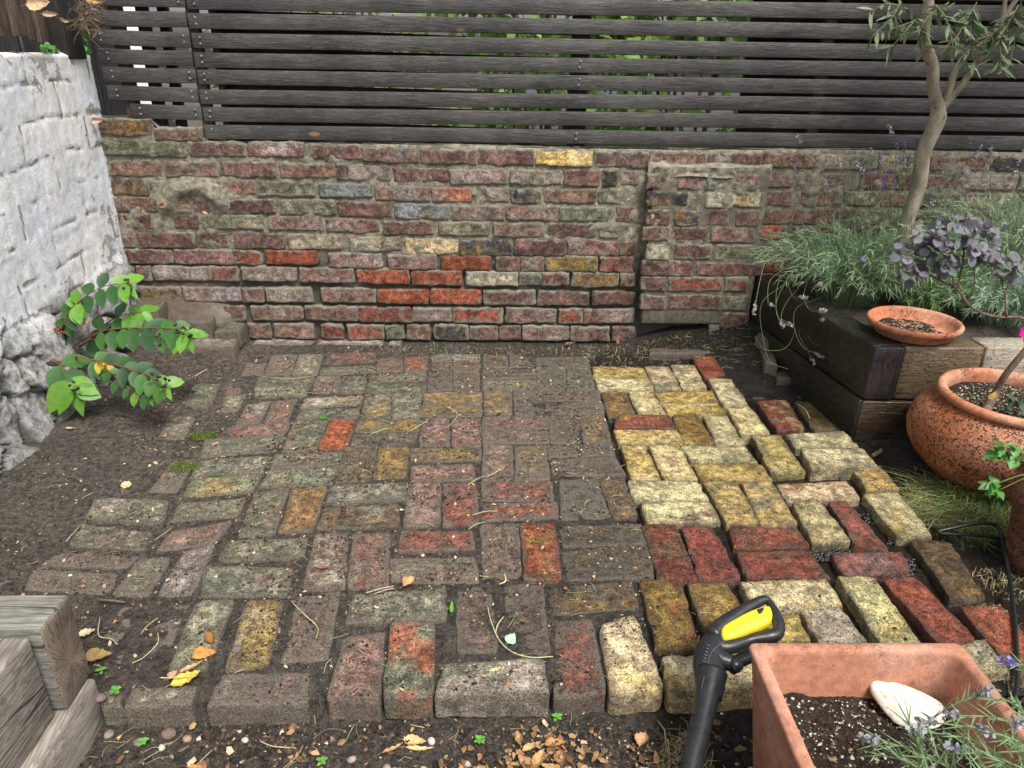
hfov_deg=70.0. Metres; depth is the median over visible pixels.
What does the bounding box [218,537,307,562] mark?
paving brick
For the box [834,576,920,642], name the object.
paving brick
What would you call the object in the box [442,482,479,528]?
paving brick
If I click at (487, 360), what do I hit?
paving brick
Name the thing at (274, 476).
paving brick
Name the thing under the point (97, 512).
paving brick
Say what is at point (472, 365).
paving brick
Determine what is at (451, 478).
paving brick
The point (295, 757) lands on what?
twig
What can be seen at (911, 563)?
black mud
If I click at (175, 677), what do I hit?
stalk
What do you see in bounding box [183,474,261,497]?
paving brick
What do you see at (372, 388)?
paving brick
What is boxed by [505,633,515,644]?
fallen leaf
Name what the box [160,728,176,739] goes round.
pebble
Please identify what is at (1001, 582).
grass strip
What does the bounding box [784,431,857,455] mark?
paving brick
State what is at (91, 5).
dead leaf bundle
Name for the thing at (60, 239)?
whitewashed wall
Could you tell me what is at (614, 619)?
wet debris
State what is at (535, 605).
paving brick
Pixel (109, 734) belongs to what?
pebble
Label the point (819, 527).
paving brick
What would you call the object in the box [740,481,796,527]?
paving brick
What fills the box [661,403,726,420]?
paving brick
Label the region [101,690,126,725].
paving brick
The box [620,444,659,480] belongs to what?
paving brick
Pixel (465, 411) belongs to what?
paving brick
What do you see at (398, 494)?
paving brick
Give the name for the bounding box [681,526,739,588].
paving brick
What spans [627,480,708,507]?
paving brick
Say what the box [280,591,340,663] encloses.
paving brick
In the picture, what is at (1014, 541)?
ribbed terracotta pot
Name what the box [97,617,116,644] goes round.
stalk
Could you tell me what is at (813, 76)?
slatted fence
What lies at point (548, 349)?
wall foot grass
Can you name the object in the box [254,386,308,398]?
paving brick
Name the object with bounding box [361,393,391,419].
paving brick
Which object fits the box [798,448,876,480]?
paving brick
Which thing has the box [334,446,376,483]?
paving brick
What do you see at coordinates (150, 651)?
stalk
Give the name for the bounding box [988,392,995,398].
yellow leaf
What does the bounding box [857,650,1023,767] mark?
lavender spray
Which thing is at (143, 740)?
seedling
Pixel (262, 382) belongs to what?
paving brick
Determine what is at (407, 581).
fallen leaf
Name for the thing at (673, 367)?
back straw bits
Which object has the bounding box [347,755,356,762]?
pebble
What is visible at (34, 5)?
fallen leaf
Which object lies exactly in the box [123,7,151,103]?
white garden wall
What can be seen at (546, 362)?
paving brick
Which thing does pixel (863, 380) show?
raised bed
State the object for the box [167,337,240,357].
stone slab
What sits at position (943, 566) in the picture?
paving brick
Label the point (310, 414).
paving brick
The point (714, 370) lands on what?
paving brick
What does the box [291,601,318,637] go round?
stalk
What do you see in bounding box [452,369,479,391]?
paving brick
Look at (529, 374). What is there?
paving brick
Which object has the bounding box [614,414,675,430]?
paving brick
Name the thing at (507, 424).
paving brick
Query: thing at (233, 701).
paving brick
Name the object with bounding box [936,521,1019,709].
hose
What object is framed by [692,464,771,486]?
paving brick
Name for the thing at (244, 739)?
pebble
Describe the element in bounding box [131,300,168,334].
broken brick
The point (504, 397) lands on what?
paving brick
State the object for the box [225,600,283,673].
paving brick
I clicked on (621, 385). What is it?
paving brick
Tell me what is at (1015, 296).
lavender bush
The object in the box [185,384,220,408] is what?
paving brick
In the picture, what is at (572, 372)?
paving brick
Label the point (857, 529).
paving brick
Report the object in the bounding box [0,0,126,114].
dark board fence
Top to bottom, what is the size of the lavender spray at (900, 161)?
0.597 m
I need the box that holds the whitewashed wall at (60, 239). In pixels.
[0,52,140,482]
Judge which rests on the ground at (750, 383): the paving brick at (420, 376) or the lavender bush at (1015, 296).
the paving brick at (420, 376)
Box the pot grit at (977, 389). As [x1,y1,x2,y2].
[951,382,1023,417]
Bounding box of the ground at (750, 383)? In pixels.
[0,83,1023,767]
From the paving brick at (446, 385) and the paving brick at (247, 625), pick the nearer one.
the paving brick at (247, 625)
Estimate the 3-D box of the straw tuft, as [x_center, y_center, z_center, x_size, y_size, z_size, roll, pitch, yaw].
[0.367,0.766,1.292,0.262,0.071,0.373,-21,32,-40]
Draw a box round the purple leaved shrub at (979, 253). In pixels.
[890,213,1023,416]
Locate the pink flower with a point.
(1021, 334)
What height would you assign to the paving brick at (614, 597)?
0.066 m
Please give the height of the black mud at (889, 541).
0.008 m
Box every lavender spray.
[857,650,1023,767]
[868,136,918,293]
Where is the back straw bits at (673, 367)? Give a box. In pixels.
[579,320,760,372]
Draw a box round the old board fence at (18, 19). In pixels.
[0,0,86,58]
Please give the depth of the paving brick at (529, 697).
1.50 m
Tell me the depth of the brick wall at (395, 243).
3.08 m
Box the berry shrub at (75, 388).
[46,273,208,416]
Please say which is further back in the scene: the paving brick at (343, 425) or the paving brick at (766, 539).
the paving brick at (343, 425)
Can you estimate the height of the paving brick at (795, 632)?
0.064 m
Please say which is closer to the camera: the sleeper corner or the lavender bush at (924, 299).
the sleeper corner
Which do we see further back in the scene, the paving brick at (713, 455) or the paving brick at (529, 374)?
the paving brick at (529, 374)
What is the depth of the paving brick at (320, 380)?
2.88 m
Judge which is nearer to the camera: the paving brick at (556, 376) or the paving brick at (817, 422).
the paving brick at (817, 422)
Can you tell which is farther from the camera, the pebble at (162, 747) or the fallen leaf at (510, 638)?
the fallen leaf at (510, 638)
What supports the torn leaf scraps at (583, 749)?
on the ground at (750, 383)
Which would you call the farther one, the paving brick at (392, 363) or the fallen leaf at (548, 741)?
the paving brick at (392, 363)
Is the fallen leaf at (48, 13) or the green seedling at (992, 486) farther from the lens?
the fallen leaf at (48, 13)
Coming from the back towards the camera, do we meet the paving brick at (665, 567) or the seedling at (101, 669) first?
the paving brick at (665, 567)
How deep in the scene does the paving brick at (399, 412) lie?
2.72 m
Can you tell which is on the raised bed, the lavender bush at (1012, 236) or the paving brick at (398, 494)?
the lavender bush at (1012, 236)
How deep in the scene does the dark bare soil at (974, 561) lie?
1.91 m
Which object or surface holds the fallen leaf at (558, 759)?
on the ground at (750, 383)
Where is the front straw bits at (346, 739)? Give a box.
[82,713,752,767]
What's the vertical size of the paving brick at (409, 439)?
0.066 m
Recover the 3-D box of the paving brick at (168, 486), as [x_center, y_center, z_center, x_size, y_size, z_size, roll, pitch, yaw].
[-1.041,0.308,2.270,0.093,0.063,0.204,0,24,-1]
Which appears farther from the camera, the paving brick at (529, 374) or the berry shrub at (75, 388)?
the paving brick at (529, 374)
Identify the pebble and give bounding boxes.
[96,693,106,702]
[103,729,113,738]
[108,685,121,695]
[133,737,143,745]
[158,744,164,750]
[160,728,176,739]
[182,735,191,742]
[231,645,241,653]
[241,737,248,742]
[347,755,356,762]
[428,737,434,744]
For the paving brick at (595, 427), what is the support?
on the ground at (750, 383)
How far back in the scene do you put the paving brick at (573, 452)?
2.43 m
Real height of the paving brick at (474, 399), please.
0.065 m
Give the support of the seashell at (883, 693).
on the rectangular planter at (943, 674)
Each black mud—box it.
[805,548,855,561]
[858,513,870,526]
[885,533,895,544]
[893,557,916,578]
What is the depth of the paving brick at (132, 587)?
1.81 m
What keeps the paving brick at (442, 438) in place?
on the ground at (750, 383)
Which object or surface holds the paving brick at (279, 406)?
on the ground at (750, 383)
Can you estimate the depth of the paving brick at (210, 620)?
1.65 m
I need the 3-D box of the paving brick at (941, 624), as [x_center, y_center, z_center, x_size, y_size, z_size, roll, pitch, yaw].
[0.988,0.558,1.752,0.098,0.065,0.233,-2,24,-6]
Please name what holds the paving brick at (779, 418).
on the ground at (750, 383)
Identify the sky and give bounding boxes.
[19,0,742,77]
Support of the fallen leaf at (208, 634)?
on the paving brick at (210, 620)
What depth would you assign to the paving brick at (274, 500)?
2.06 m
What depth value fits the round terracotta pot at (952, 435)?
2.15 m
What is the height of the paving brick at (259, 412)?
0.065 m
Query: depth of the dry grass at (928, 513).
2.13 m
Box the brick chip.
[871,448,882,456]
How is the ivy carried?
on the whitewashed wall at (60, 239)
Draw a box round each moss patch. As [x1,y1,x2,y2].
[169,460,201,472]
[187,431,218,440]
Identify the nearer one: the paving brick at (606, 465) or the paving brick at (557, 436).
the paving brick at (606, 465)
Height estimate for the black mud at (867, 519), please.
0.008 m
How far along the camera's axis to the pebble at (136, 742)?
1.44 m
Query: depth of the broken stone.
2.98 m
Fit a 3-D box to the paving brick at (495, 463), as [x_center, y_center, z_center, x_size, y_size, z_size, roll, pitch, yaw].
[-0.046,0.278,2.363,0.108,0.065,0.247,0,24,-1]
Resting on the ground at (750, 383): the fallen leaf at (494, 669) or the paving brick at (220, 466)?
the paving brick at (220, 466)
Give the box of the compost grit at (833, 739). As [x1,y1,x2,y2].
[784,696,972,767]
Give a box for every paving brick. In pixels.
[24,569,117,595]
[41,553,137,570]
[69,524,153,552]
[86,498,169,527]
[89,607,137,663]
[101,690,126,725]
[113,557,169,597]
[124,686,197,728]
[145,605,189,654]
[149,459,196,493]
[156,521,231,552]
[158,415,195,439]
[158,544,215,597]
[169,599,234,672]
[171,498,245,522]
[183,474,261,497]
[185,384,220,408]
[190,456,269,479]
[200,435,284,457]
[201,566,292,599]
[207,672,309,725]
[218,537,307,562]
[220,394,246,412]
[225,388,241,395]
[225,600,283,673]
[227,421,289,437]
[235,401,271,425]
[238,487,289,538]
[241,363,265,375]
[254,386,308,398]
[256,376,314,386]
[258,466,337,488]
[264,354,297,375]
[264,399,297,422]
[270,451,342,469]
[278,485,326,533]
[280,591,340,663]
[281,420,328,452]
[292,354,322,375]
[296,408,359,420]
[300,395,361,409]
[303,533,348,591]
[312,375,341,393]
[317,504,400,530]
[318,419,355,451]
[320,365,375,375]
[326,352,376,364]
[326,482,406,505]
[327,632,385,721]
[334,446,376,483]
[339,376,366,394]
[345,587,447,626]
[347,533,390,590]
[349,432,418,447]
[355,419,420,432]
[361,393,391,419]
[365,383,426,393]
[368,372,426,382]
[373,446,409,479]
[376,357,402,372]
[383,621,435,719]
[389,557,478,584]
[391,392,421,419]
[397,531,475,554]
[402,481,441,530]
[404,355,427,372]
[410,447,481,463]
[410,464,475,482]
[419,417,450,446]
[420,405,482,417]
[422,391,482,404]
[427,371,452,391]
[430,354,480,362]
[431,361,480,370]
[435,658,548,717]
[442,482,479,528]
[451,418,481,447]
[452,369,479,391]
[455,586,497,654]
[479,523,521,578]
[480,481,553,501]
[480,501,558,521]
[481,415,549,429]
[481,429,549,444]
[481,444,513,481]
[482,355,508,368]
[482,369,536,379]
[482,379,538,390]
[483,390,512,415]
[503,584,550,655]
[509,352,534,367]
[513,390,543,415]
[514,444,549,481]
[519,523,561,584]
[535,356,589,367]
[536,367,566,389]
[542,389,600,401]
[545,401,604,416]
[547,443,615,458]
[548,416,580,444]
[550,582,638,615]
[551,457,625,480]
[552,619,605,713]
[558,524,646,549]
[559,479,611,520]
[562,546,653,582]
[566,366,595,389]
[579,414,610,442]
[592,366,648,379]
[594,377,653,393]
[598,477,637,522]
[599,616,662,714]
[601,392,634,420]
[613,429,682,449]
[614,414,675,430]
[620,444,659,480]
[627,390,666,414]
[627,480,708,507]
[639,501,720,528]
[639,579,698,655]
[641,524,697,587]
[644,366,680,392]
[648,445,697,482]
[654,390,718,404]
[660,653,752,713]
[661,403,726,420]
[670,365,706,390]
[672,413,714,445]
[680,445,757,467]
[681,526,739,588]
[686,582,739,636]
[692,356,724,384]
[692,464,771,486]
[702,480,758,531]
[703,415,745,447]
[707,378,747,411]
[726,405,769,444]
[728,525,809,553]
[735,550,829,583]
[739,579,842,615]
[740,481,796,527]
[750,394,800,399]
[750,435,805,481]
[756,400,803,435]
[765,614,809,642]
[776,480,859,508]
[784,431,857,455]
[791,498,849,551]
[794,401,840,432]
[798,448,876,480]
[799,607,866,642]
[827,501,887,552]
[830,551,909,581]
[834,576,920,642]
[851,466,898,496]
[861,492,931,545]
[881,577,973,644]
[908,540,984,606]
[958,605,1023,682]
[961,639,1010,681]
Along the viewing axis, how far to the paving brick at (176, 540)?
1.96 m
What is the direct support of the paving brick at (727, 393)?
on the ground at (750, 383)
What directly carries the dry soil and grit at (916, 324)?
on the terracotta saucer
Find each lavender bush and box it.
[733,135,1001,368]
[849,136,1023,301]
[851,124,1023,317]
[929,222,1023,328]
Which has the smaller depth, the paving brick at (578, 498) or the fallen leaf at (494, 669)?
the fallen leaf at (494, 669)
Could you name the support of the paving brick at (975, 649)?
on the ground at (750, 383)
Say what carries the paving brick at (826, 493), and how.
on the ground at (750, 383)
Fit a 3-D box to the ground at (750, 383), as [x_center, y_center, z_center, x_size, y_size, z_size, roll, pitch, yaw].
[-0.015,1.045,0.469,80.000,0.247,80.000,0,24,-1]
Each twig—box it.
[97,599,124,602]
[259,740,295,748]
[262,376,311,378]
[284,745,303,767]
[366,585,393,593]
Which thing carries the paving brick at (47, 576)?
on the ground at (750, 383)
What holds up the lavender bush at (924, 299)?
on the raised bed
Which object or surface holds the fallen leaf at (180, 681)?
on the ground at (750, 383)
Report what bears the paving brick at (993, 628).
on the ground at (750, 383)
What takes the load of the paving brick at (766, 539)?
on the ground at (750, 383)
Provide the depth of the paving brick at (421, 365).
3.08 m
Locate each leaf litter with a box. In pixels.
[0,339,974,732]
[88,726,745,767]
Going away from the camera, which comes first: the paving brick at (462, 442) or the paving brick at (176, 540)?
the paving brick at (176, 540)
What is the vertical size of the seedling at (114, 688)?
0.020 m
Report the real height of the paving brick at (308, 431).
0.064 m
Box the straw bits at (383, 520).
[0,348,705,690]
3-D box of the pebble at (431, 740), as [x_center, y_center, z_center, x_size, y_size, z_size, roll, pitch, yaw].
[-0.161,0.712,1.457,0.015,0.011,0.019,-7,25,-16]
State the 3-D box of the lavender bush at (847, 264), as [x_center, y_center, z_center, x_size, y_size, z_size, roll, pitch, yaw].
[1.353,-0.544,2.868,0.980,0.788,0.873,0,24,-1]
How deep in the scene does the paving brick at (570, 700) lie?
1.56 m
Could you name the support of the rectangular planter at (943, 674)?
on the ground at (750, 383)
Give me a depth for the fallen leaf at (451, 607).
1.72 m
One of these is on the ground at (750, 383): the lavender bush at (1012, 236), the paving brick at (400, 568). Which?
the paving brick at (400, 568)
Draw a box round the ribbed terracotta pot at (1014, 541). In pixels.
[1002,448,1023,576]
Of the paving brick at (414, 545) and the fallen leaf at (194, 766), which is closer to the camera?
the fallen leaf at (194, 766)
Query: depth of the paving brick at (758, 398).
2.85 m
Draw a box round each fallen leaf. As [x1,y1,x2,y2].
[22,0,49,10]
[37,11,57,16]
[79,628,94,635]
[85,648,111,660]
[86,0,101,3]
[90,117,102,123]
[121,481,130,488]
[163,670,200,688]
[167,671,176,679]
[174,660,201,675]
[180,764,205,767]
[185,646,216,659]
[204,631,213,647]
[317,564,327,568]
[377,742,402,754]
[398,745,433,750]
[400,575,413,587]
[402,734,425,744]
[449,602,453,613]
[485,666,500,671]
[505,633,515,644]
[515,730,522,746]
[518,754,535,767]
[522,741,540,751]
[531,749,543,767]
[539,737,565,746]
[540,763,559,767]
[553,749,567,766]
[634,732,648,748]
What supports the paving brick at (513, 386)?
on the ground at (750, 383)
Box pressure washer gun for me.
[677,595,784,767]
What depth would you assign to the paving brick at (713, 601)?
1.76 m
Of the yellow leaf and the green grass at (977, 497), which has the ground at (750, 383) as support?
the green grass at (977, 497)
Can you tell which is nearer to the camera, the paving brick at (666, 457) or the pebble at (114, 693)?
the pebble at (114, 693)
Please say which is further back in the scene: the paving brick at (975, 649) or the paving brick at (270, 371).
the paving brick at (270, 371)
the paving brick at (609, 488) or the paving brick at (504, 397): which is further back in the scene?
the paving brick at (504, 397)
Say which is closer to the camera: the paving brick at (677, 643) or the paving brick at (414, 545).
the paving brick at (677, 643)
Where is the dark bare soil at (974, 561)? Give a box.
[597,363,1023,695]
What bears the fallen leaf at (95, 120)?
attached to the whitewashed wall at (60, 239)
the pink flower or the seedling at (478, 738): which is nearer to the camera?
the seedling at (478, 738)
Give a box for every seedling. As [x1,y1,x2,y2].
[95,667,106,674]
[109,686,120,694]
[137,737,149,746]
[316,756,327,765]
[474,735,484,745]
[552,713,561,721]
[978,440,1023,500]
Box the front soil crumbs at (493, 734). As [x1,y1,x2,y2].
[80,700,752,767]
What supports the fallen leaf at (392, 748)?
on the ground at (750, 383)
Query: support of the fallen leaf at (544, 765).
on the ground at (750, 383)
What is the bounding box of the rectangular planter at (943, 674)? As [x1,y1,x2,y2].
[749,643,1023,767]
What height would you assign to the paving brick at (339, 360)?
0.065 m
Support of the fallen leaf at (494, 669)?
on the paving brick at (529, 697)
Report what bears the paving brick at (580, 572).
on the ground at (750, 383)
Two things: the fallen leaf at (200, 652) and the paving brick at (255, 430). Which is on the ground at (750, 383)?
the paving brick at (255, 430)
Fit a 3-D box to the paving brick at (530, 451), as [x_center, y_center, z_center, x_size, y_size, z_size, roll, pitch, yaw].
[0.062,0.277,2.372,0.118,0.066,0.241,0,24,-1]
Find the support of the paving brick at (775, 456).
on the ground at (750, 383)
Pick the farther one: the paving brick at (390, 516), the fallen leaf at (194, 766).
the paving brick at (390, 516)
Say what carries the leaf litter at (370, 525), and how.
on the ground at (750, 383)
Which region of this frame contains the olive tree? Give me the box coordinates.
[854,0,1023,298]
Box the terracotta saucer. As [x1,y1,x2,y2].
[866,306,964,344]
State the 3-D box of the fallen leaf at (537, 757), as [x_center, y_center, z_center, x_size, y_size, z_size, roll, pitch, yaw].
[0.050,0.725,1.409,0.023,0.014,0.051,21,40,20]
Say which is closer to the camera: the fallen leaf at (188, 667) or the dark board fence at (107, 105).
the fallen leaf at (188, 667)
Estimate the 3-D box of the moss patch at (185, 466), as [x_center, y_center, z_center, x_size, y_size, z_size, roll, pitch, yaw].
[-1.024,0.258,2.295,0.104,0.006,0.073,0,24,-1]
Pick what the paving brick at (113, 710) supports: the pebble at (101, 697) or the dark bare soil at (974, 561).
the pebble at (101, 697)
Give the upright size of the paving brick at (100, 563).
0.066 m
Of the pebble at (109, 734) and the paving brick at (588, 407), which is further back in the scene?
the paving brick at (588, 407)
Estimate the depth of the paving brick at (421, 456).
2.39 m
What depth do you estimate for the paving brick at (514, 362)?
3.13 m
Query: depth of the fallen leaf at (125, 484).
2.20 m
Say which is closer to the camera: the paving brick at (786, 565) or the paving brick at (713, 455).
the paving brick at (786, 565)
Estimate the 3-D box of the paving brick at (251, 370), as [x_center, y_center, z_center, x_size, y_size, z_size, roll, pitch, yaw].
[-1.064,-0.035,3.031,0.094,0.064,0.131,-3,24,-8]
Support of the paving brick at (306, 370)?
on the ground at (750, 383)
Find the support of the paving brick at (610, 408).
on the ground at (750, 383)
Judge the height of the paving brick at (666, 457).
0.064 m
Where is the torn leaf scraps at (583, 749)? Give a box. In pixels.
[116,719,752,767]
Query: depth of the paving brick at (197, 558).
1.83 m
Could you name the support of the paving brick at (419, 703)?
on the ground at (750, 383)
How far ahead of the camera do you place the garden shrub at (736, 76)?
3.89 m
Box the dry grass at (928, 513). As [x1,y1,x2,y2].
[859,461,1011,556]
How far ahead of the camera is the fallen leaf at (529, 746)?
1.44 m
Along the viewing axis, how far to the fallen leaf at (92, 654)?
1.57 m
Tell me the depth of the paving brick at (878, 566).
1.89 m
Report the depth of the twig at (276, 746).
1.43 m
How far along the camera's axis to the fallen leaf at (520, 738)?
1.46 m
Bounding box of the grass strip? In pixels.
[972,567,1023,715]
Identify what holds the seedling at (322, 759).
on the ground at (750, 383)
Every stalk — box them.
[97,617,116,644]
[132,632,158,662]
[159,676,190,678]
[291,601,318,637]
[487,606,552,657]
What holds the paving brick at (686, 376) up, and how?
on the ground at (750, 383)
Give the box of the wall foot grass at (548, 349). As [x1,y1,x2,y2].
[353,326,737,361]
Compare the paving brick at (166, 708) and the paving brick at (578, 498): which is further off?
the paving brick at (578, 498)
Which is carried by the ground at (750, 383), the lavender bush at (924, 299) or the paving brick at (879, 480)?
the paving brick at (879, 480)
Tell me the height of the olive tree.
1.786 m
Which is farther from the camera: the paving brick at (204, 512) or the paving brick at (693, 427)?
the paving brick at (693, 427)
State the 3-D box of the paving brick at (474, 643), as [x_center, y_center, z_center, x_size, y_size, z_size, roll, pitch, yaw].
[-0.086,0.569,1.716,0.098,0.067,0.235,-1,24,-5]
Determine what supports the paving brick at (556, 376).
on the ground at (750, 383)
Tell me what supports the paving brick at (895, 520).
on the ground at (750, 383)
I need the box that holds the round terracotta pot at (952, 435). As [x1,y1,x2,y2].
[906,367,1023,503]
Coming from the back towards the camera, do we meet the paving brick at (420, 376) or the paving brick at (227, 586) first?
the paving brick at (420, 376)
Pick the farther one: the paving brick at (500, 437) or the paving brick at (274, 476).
the paving brick at (500, 437)
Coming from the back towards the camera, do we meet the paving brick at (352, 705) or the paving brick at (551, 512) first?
the paving brick at (551, 512)
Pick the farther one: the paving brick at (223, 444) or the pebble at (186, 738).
the paving brick at (223, 444)
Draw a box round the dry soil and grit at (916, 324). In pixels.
[881,318,935,332]
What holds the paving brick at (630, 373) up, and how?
on the ground at (750, 383)
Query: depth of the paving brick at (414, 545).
1.95 m
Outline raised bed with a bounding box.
[749,275,1023,441]
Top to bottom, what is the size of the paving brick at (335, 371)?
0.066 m
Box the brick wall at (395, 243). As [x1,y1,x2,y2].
[98,115,1023,345]
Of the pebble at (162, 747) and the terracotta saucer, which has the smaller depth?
the pebble at (162, 747)
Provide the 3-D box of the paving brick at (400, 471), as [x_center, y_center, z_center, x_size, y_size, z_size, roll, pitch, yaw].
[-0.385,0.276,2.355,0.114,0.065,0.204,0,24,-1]
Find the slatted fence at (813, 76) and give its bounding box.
[84,0,1023,151]
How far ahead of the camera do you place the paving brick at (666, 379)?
2.97 m
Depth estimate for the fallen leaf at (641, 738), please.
1.46 m
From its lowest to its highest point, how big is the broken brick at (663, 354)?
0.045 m
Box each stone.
[760,350,776,375]
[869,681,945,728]
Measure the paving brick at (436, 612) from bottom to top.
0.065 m
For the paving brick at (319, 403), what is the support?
on the ground at (750, 383)
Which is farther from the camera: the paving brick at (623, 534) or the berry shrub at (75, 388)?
the berry shrub at (75, 388)
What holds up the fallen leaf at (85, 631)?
on the ground at (750, 383)
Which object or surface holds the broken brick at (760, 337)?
on the ground at (750, 383)
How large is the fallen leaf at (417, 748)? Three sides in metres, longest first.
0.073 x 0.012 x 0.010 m
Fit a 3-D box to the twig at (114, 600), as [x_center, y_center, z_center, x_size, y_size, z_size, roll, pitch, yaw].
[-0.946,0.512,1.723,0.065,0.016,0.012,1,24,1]
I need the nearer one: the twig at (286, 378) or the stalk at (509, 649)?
the stalk at (509, 649)
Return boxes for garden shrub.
[185,11,221,124]
[277,11,478,125]
[417,13,665,129]
[586,0,752,131]
[716,57,743,129]
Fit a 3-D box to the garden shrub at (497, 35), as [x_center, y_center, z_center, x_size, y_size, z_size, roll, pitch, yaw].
[0.116,-1.425,3.494,1.330,2.130,0.967,0,24,-1]
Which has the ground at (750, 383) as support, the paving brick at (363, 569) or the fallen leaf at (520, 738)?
the paving brick at (363, 569)
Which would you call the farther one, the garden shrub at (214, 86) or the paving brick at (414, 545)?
the garden shrub at (214, 86)
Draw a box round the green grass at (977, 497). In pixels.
[923,481,1011,531]
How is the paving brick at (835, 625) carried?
on the ground at (750, 383)
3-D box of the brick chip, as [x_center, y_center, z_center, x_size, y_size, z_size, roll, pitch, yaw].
[1.216,0.228,2.431,0.079,0.013,0.017,-19,31,-37]
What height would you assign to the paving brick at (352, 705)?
0.065 m
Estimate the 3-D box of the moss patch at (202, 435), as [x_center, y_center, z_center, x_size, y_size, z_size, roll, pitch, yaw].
[-1.052,0.175,2.478,0.103,0.006,0.072,0,24,-1]
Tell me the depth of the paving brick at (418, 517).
2.10 m
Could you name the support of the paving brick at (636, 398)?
on the ground at (750, 383)
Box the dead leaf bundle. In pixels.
[65,0,112,50]
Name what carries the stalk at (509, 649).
on the ground at (750, 383)
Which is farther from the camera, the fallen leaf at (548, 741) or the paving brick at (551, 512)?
the paving brick at (551, 512)
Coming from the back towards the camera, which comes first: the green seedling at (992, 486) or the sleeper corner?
the green seedling at (992, 486)
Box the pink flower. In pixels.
[1019,327,1023,341]
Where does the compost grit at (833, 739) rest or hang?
in the rectangular planter at (943, 674)
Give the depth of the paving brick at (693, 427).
2.56 m
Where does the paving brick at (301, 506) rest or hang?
on the ground at (750, 383)
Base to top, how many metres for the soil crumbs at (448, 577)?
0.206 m
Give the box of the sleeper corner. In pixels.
[0,595,102,767]
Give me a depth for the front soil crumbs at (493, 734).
1.44 m
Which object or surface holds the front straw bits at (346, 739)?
on the ground at (750, 383)
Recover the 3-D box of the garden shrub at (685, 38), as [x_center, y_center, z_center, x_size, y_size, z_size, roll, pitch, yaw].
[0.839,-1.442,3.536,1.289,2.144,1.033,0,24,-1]
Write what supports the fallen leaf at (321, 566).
on the paving brick at (311, 583)
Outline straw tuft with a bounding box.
[640,721,724,767]
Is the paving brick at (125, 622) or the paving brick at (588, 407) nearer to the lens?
the paving brick at (125, 622)
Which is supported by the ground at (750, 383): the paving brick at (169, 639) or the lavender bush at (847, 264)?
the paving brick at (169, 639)
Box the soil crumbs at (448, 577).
[0,323,1023,733]
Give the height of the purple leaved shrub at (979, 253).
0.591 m
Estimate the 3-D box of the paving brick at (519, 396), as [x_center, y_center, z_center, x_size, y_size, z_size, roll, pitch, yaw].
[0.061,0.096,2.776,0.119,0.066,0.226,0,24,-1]
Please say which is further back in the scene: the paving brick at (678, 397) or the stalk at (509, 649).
the paving brick at (678, 397)
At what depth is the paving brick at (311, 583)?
1.86 m
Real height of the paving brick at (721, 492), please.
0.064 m
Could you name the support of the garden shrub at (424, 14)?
on the ground at (750, 383)
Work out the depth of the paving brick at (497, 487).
2.19 m
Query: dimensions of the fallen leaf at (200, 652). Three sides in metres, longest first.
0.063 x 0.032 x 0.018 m
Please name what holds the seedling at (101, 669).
on the ground at (750, 383)
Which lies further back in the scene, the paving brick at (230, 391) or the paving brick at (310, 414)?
the paving brick at (230, 391)
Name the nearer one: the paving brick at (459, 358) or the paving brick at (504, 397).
the paving brick at (504, 397)
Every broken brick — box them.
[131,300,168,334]
[175,315,216,338]
[214,323,246,347]
[648,348,710,360]
[754,333,768,350]
[773,371,790,385]
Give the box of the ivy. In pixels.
[39,20,91,59]
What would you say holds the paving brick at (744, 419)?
on the ground at (750, 383)
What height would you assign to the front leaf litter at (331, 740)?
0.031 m
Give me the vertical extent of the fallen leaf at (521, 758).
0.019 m
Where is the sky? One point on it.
(155, 29)
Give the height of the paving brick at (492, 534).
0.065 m
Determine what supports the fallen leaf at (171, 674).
on the ground at (750, 383)
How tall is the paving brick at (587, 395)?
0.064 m
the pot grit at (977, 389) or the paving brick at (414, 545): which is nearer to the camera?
the paving brick at (414, 545)
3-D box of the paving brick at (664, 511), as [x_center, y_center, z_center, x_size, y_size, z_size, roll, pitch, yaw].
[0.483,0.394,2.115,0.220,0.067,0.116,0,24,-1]
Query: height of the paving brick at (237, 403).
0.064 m
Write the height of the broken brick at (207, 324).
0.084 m
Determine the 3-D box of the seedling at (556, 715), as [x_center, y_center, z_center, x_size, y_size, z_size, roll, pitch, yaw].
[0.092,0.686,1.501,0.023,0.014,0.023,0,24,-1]
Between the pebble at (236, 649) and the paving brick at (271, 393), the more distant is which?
the paving brick at (271, 393)
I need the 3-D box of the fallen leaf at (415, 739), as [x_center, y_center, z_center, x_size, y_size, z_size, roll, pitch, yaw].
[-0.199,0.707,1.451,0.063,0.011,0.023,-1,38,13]
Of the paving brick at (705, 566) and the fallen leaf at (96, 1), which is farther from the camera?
the fallen leaf at (96, 1)
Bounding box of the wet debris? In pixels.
[557,346,746,628]
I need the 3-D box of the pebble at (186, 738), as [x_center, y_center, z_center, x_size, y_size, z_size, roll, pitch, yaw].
[-0.645,0.704,1.450,0.019,0.011,0.016,7,25,14]
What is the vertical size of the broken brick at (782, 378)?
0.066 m
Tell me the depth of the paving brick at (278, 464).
2.34 m
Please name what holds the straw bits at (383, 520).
on the ground at (750, 383)
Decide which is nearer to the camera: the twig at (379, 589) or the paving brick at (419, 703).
the paving brick at (419, 703)
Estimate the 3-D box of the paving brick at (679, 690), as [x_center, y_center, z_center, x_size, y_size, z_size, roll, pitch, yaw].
[0.442,0.636,1.565,0.247,0.066,0.113,0,24,-1]
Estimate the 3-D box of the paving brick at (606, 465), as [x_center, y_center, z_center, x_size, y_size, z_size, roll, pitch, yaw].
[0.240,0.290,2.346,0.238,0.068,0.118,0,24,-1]

